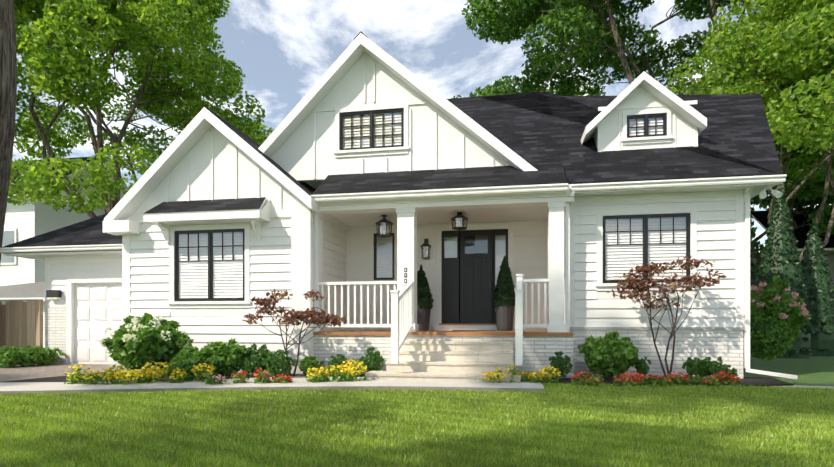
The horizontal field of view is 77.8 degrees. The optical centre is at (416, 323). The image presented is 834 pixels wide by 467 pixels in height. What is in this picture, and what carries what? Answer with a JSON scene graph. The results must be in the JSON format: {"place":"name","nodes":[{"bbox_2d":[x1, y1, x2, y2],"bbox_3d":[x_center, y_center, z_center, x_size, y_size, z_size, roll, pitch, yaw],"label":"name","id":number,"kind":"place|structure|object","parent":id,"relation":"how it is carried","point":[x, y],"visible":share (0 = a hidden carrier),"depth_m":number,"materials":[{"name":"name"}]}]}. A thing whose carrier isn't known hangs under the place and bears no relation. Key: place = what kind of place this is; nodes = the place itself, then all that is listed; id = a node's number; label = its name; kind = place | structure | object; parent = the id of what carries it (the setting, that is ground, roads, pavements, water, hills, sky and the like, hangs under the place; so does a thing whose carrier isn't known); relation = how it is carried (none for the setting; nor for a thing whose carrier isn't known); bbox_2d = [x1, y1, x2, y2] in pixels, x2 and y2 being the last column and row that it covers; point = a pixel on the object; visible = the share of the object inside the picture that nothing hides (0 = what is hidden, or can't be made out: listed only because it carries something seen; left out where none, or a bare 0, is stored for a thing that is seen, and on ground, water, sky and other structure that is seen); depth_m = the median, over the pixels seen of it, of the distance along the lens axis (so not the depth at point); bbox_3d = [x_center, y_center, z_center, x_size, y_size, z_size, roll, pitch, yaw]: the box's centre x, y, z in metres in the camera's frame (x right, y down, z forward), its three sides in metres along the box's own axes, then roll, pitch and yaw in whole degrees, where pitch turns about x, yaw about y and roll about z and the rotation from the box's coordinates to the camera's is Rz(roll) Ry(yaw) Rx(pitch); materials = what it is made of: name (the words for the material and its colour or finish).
{"place":"outdoors","nodes":[
{"label":"outdoors","id":0,"kind":"place"},
{"bbox_2d":[0,364,124,381],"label":"driveway pavers","id":1,"kind":"object","parent":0,"point":[18,372],"visible":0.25,"depth_m":11.84,"materials":[{"name":"grey concrete"}]},
{"bbox_2d":[0,346,29,367],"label":"bush","id":2,"kind":"object","parent":1,"relation":"on","point":[12,351],"depth_m":12.57,"materials":[{"name":"green plant"}]},
{"bbox_2d":[0,358,50,367],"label":"ground cover plants","id":3,"kind":"object","parent":1,"relation":"on","point":[27,363],"visible":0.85,"depth_m":12.77,"materials":[{"name":"green plant"}]},
{"bbox_2d":[16,346,49,365],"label":"bush","id":4,"kind":"object","parent":1,"relation":"on","point":[29,351],"depth_m":12.95,"materials":[{"name":"green plant"}]},
{"bbox_2d":[35,346,65,364],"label":"bush","id":5,"kind":"object","parent":1,"relation":"on","point":[53,356],"visible":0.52,"depth_m":13.39,"materials":[{"name":"green plant"}]},
{"bbox_2d":[0,156,128,347],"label":"neighbour house","id":6,"kind":"structure","parent":0,"point":[22,278],"depth_m":26.19,"materials":[{"name":"white"}]},
{"bbox_2d":[7,0,264,217],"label":"tree","id":7,"kind":"object","parent":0,"point":[68,63],"depth_m":24.78,"materials":[{"name":"green plant"}]},
{"bbox_2d":[12,0,830,251],"label":"sky","id":8,"kind":"structure","parent":0,"point":[282,48],"materials":[{"name":"blue"}]},
{"bbox_2d":[461,0,779,95],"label":"tree","id":9,"kind":"object","parent":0,"point":[518,20],"depth_m":27.11,"materials":[{"name":"green plant"}]},
{"bbox_2d":[606,255,725,377],"bbox_3d":[4.538,-0.100,9.421,2.060,2.293,0.874,0,0,10],"label":"japanese maple","id":10,"kind":"object","parent":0,"point":[644,270],"depth_m":9.43,"materials":[{"name":"brown plant"}]},
{"bbox_2d":[743,345,833,385],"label":"lawn","id":11,"kind":"structure","parent":0,"point":[814,371],"depth_m":12.23,"materials":[{"name":"green plant"}]},
{"bbox_2d":[0,0,18,263],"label":"tree","id":12,"kind":"object","parent":11,"relation":"on","point":[8,77],"visible":1,"depth_m":13.32,"materials":[{"name":"brown plant"}]},
{"bbox_2d":[0,299,42,349],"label":"fence","id":13,"kind":"object","parent":11,"relation":"on","point":[21,323],"visible":0.67,"depth_m":13.83,"materials":[{"name":"brown wood"}]},
{"bbox_2d":[0,213,121,363],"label":"garage","id":14,"kind":"structure","parent":11,"relation":"on","point":[83,285],"depth_m":13.71,"materials":[{"name":"paint"}]},
{"bbox_2d":[163,357,202,380],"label":"shrub","id":15,"kind":"object","parent":11,"relation":"on","point":[188,364],"depth_m":8.95,"materials":[{"name":"green plant"}]},
{"bbox_2d":[247,124,273,144],"bbox_3d":[-11.932,-6.328,37.021,11.564,15.278,10.621,0,0,10],"label":"tree","id":16,"kind":"object","parent":11,"relation":"on","point":[263,136],"visible":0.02,"depth_m":34.55,"materials":[{"name":"green plant"}]},
{"bbox_2d":[0,371,793,386],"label":"mulch beds","id":17,"kind":"object","parent":11,"relation":"on","point":[761,381],"visible":0.25,"depth_m":9.42,"materials":[{"name":"brown soil"}]},
{"bbox_2d":[64,361,215,384],"bbox_3d":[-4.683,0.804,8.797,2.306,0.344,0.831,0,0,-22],"label":"yellow flowers","id":18,"kind":"object","parent":17,"relation":"on","point":[134,371],"visible":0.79,"depth_m":8.65,"materials":[{"name":"yellow plant"}]},
{"bbox_2d":[99,312,193,370],"bbox_3d":[-5.223,0.399,10.126,1.734,1.252,1.516,0,0,10],"label":"hydrangea","id":19,"kind":"object","parent":17,"relation":"on","point":[123,353],"depth_m":9.77,"materials":[{"name":"green plant"}]},
{"bbox_2d":[172,345,212,377],"bbox_3d":[-4.101,0.735,9.645,0.816,0.653,0.711,0,0,10],"label":"shrub","id":20,"kind":"object","parent":17,"relation":"on","point":[188,352],"depth_m":9.55,"materials":[{"name":"green plant"}]},
{"bbox_2d":[198,338,248,378],"bbox_3d":[-3.636,0.658,9.786,1.006,0.804,0.827,0,0,10],"label":"shrub","id":21,"kind":"object","parent":17,"relation":"on","point":[232,350],"depth_m":9.61,"materials":[{"name":"green plant"}]},
{"bbox_2d":[240,343,272,376],"bbox_3d":[-3.079,0.693,9.823,0.787,0.658,0.686,0,0,10],"label":"shrub","id":22,"kind":"object","parent":17,"relation":"on","point":[261,352],"depth_m":9.67,"materials":[{"name":"green plant"}]},
{"bbox_2d":[261,349,296,377],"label":"shrub","id":23,"kind":"object","parent":17,"relation":"on","point":[273,362],"depth_m":9.44,"materials":[{"name":"green plant"}]},
{"bbox_2d":[240,288,346,375],"bbox_3d":[-2.392,0.179,10.032,2.139,1.743,0.841,0,0,10],"label":"japanese maple","id":24,"kind":"object","parent":17,"relation":"on","point":[307,312],"depth_m":10.02,"materials":[{"name":"red plant"}]},
{"bbox_2d":[299,356,323,375],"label":"shrub","id":25,"kind":"object","parent":17,"relation":"on","point":[306,361],"depth_m":9.91,"materials":[{"name":"green plant"}]},
{"bbox_2d":[327,354,349,375],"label":"shrub","id":26,"kind":"object","parent":17,"relation":"on","point":[334,361],"depth_m":10.07,"materials":[{"name":"green plant"}]},
{"bbox_2d":[327,358,363,373],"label":"white green flowers","id":27,"kind":"object","parent":17,"relation":"on","point":[352,364],"visible":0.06,"depth_m":10.35,"materials":[{"name":"green plant"}]},
{"bbox_2d":[360,346,383,371],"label":"shrub","id":28,"kind":"object","parent":17,"relation":"on","point":[373,357],"depth_m":10.00,"materials":[{"name":"green plant"}]},
{"bbox_2d":[205,373,710,384],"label":"flowers","id":29,"kind":"object","parent":17,"relation":"on","point":[697,379],"visible":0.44,"depth_m":8.86,"materials":[{"name":"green plant"}]},
{"bbox_2d":[208,372,705,381],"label":"pink flowers","id":30,"kind":"object","parent":29,"relation":"attached to","point":[225,379],"visible":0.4,"depth_m":8.57,"materials":[{"name":"plant"}]},
{"bbox_2d":[548,351,572,378],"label":"shrub","id":31,"kind":"object","parent":17,"relation":"on","point":[563,362],"depth_m":9.38,"materials":[{"name":"green plant"}]},
{"bbox_2d":[577,331,638,377],"bbox_3d":[3.531,0.571,9.492,1.098,0.890,1.009,0,0,10],"label":"shrub","id":32,"kind":"object","parent":17,"relation":"on","point":[610,349],"depth_m":9.28,"materials":[{"name":"green plant"}]},
{"bbox_2d":[634,356,651,375],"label":"shrub","id":33,"kind":"object","parent":17,"relation":"on","point":[639,362],"depth_m":9.30,"materials":[{"name":"green plant"}]},
{"bbox_2d":[681,357,707,378],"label":"shrub","id":34,"kind":"object","parent":17,"relation":"on","point":[691,364],"depth_m":9.14,"materials":[{"name":"green plant"}]},
{"bbox_2d":[704,356,727,376],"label":"shrub","id":35,"kind":"object","parent":17,"relation":"on","point":[714,365],"depth_m":9.10,"materials":[{"name":"green plant"}]},
{"bbox_2d":[722,364,738,376],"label":"shrub","id":36,"kind":"object","parent":17,"relation":"on","point":[733,371],"depth_m":9.03,"materials":[{"name":"green plant"}]},
{"bbox_2d":[0,382,833,466],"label":"lawn","id":37,"kind":"structure","parent":11,"relation":"on","point":[552,424],"depth_m":5.02,"materials":[{"name":"green plant"}]},
{"bbox_2d":[0,376,833,393],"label":"concrete walkway","id":38,"kind":"structure","parent":11,"relation":"on","point":[301,382],"depth_m":8.24,"materials":[{"name":"grey concrete"}]},
{"bbox_2d":[305,359,560,382],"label":"yellow flowers","id":39,"kind":"object","parent":11,"relation":"on","point":[488,373],"visible":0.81,"depth_m":8.88,"materials":[{"name":"yellow plant"}]},
{"bbox_2d":[126,52,742,378],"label":"house walls","id":40,"kind":"structure","parent":11,"relation":"on","point":[346,255],"depth_m":11.05,"materials":[{"name":"white wood"}]},
{"bbox_2d":[175,108,689,300],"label":"house windows","id":41,"kind":"structure","parent":40,"relation":"in","point":[209,239],"depth_m":11.05,"materials":[{"name":"glass"}]},
{"bbox_2d":[104,32,782,231],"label":"house roof","id":42,"kind":"structure","parent":40,"relation":"on","point":[537,138],"depth_m":10.90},
{"bbox_2d":[103,54,796,378],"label":"house trim","id":43,"kind":"structure","parent":40,"relation":"attached to","point":[300,213],"depth_m":10.65,"materials":[{"name":"white wood"}]},
{"bbox_2d":[442,229,507,322],"bbox_3d":[1.398,-1.119,12.495,1.589,2.240,0.350,0,0,10],"label":"front door","id":44,"kind":"structure","parent":40,"relation":"attached to","point":[468,284],"depth_m":12.43,"materials":[{"name":"black wood"}]},
{"bbox_2d":[759,185,782,198],"bbox_3d":[6.466,-2.406,9.481,0.382,0.247,0.219,0,0,10],"label":"eave floodlight","id":45,"kind":"object","parent":40,"relation":"attached to","point":[774,192],"visible":1,"depth_m":9.44,"materials":[{"name":"white plastic"}]},
{"bbox_2d":[313,191,574,382],"bbox_3d":[0.473,-0.709,10.727,5.284,3.600,3.555,0,0,10],"label":"porch","id":46,"kind":"object","parent":11,"relation":"on","point":[405,347],"visible":0.85,"depth_m":10.13,"materials":[{"name":"white wood"}]},
{"bbox_2d":[404,268,406,285],"bbox_3d":[-0.232,-0.917,10.467,0.056,0.425,0.016,0,0,10],"label":"house number","id":47,"kind":"object","parent":46,"relation":"attached to","point":[405,275],"visible":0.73,"depth_m":10.46,"materials":[{"name":"metal"}]},
{"bbox_2d":[375,212,467,258],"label":"lanterns","id":48,"kind":"object","parent":46,"relation":"hanging from","point":[385,222],"visible":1,"depth_m":11.40,"materials":[{"name":"black metal"}]},
{"bbox_2d":[417,303,513,330],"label":"planters","id":49,"kind":"object","parent":46,"relation":"on","point":[504,316],"visible":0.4,"depth_m":11.60,"materials":[{"name":"grey ceramic"}]},
{"bbox_2d":[417,264,433,308],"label":"topiary","id":50,"kind":"object","parent":49,"relation":"in","point":[426,289],"depth_m":11.89,"materials":[{"name":"green plant"}]},
{"bbox_2d":[491,255,514,306],"bbox_3d":[1.986,-0.933,11.704,0.610,1.221,0.595,0,0,10],"label":"topiary","id":51,"kind":"object","parent":49,"relation":"in","point":[505,278],"depth_m":11.56,"materials":[{"name":"green plant"}]},
{"bbox_2d":[451,330,495,330],"bbox_3d":[1.298,0.163,11.710,0.983,0.015,0.570,0,0,10],"label":"door mat","id":52,"kind":"object","parent":46,"relation":"on","point":[473,330],"depth_m":11.43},
{"bbox_2d":[230,368,741,387],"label":"red flowers","id":53,"kind":"object","parent":11,"relation":"on","point":[648,381],"visible":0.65,"depth_m":8.42,"materials":[{"name":"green plant"}]},
{"bbox_2d":[667,0,833,268],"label":"tree","id":54,"kind":"object","parent":11,"relation":"on","point":[800,67],"depth_m":18.32,"materials":[{"name":"green plant"}]},
{"bbox_2d":[743,247,772,353],"bbox_3d":[9.291,-0.706,14.617,1.747,3.156,1.746,0,0,10],"label":"shrub","id":55,"kind":"object","parent":11,"relation":"on","point":[765,279],"depth_m":14.35,"materials":[{"name":"green plant"}]},
{"bbox_2d":[743,275,810,360],"bbox_3d":[9.038,-0.123,13.392,1.898,2.233,1.799,0,0,10],"label":"pink flowering shrub","id":56,"kind":"object","parent":11,"relation":"on","point":[793,324],"depth_m":13.01,"materials":[{"name":"plant"}]},
{"bbox_2d":[750,184,815,358],"bbox_3d":[11.789,-1.697,16.764,1.784,5.897,1.813,0,0,10],"label":"arborvitae","id":57,"kind":"object","parent":11,"relation":"on","point":[804,295],"depth_m":16.42,"materials":[{"name":"green plant"}]},
{"bbox_2d":[750,210,833,285],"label":"neighbour house","id":58,"kind":"structure","parent":11,"relation":"on","point":[761,219],"depth_m":32.07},
{"bbox_2d":[750,94,833,272],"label":"tree","id":59,"kind":"object","parent":11,"relation":"on","point":[808,192],"depth_m":27.42,"materials":[{"name":"green plant"}]},
{"bbox_2d":[800,218,833,355],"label":"arborvitae","id":60,"kind":"object","parent":11,"relation":"on","point":[817,339],"depth_m":17.39,"materials":[{"name":"green plant"}]},
{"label":"tree wood","id":61,"kind":"object","parent":11,"relation":"on","visible":0},
{"bbox_2d":[451,83,600,98],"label":"tree","id":62,"kind":"object","parent":61,"relation":"attached to","point":[479,92],"depth_m":40.68,"materials":[{"name":"green plant"}]}
]}

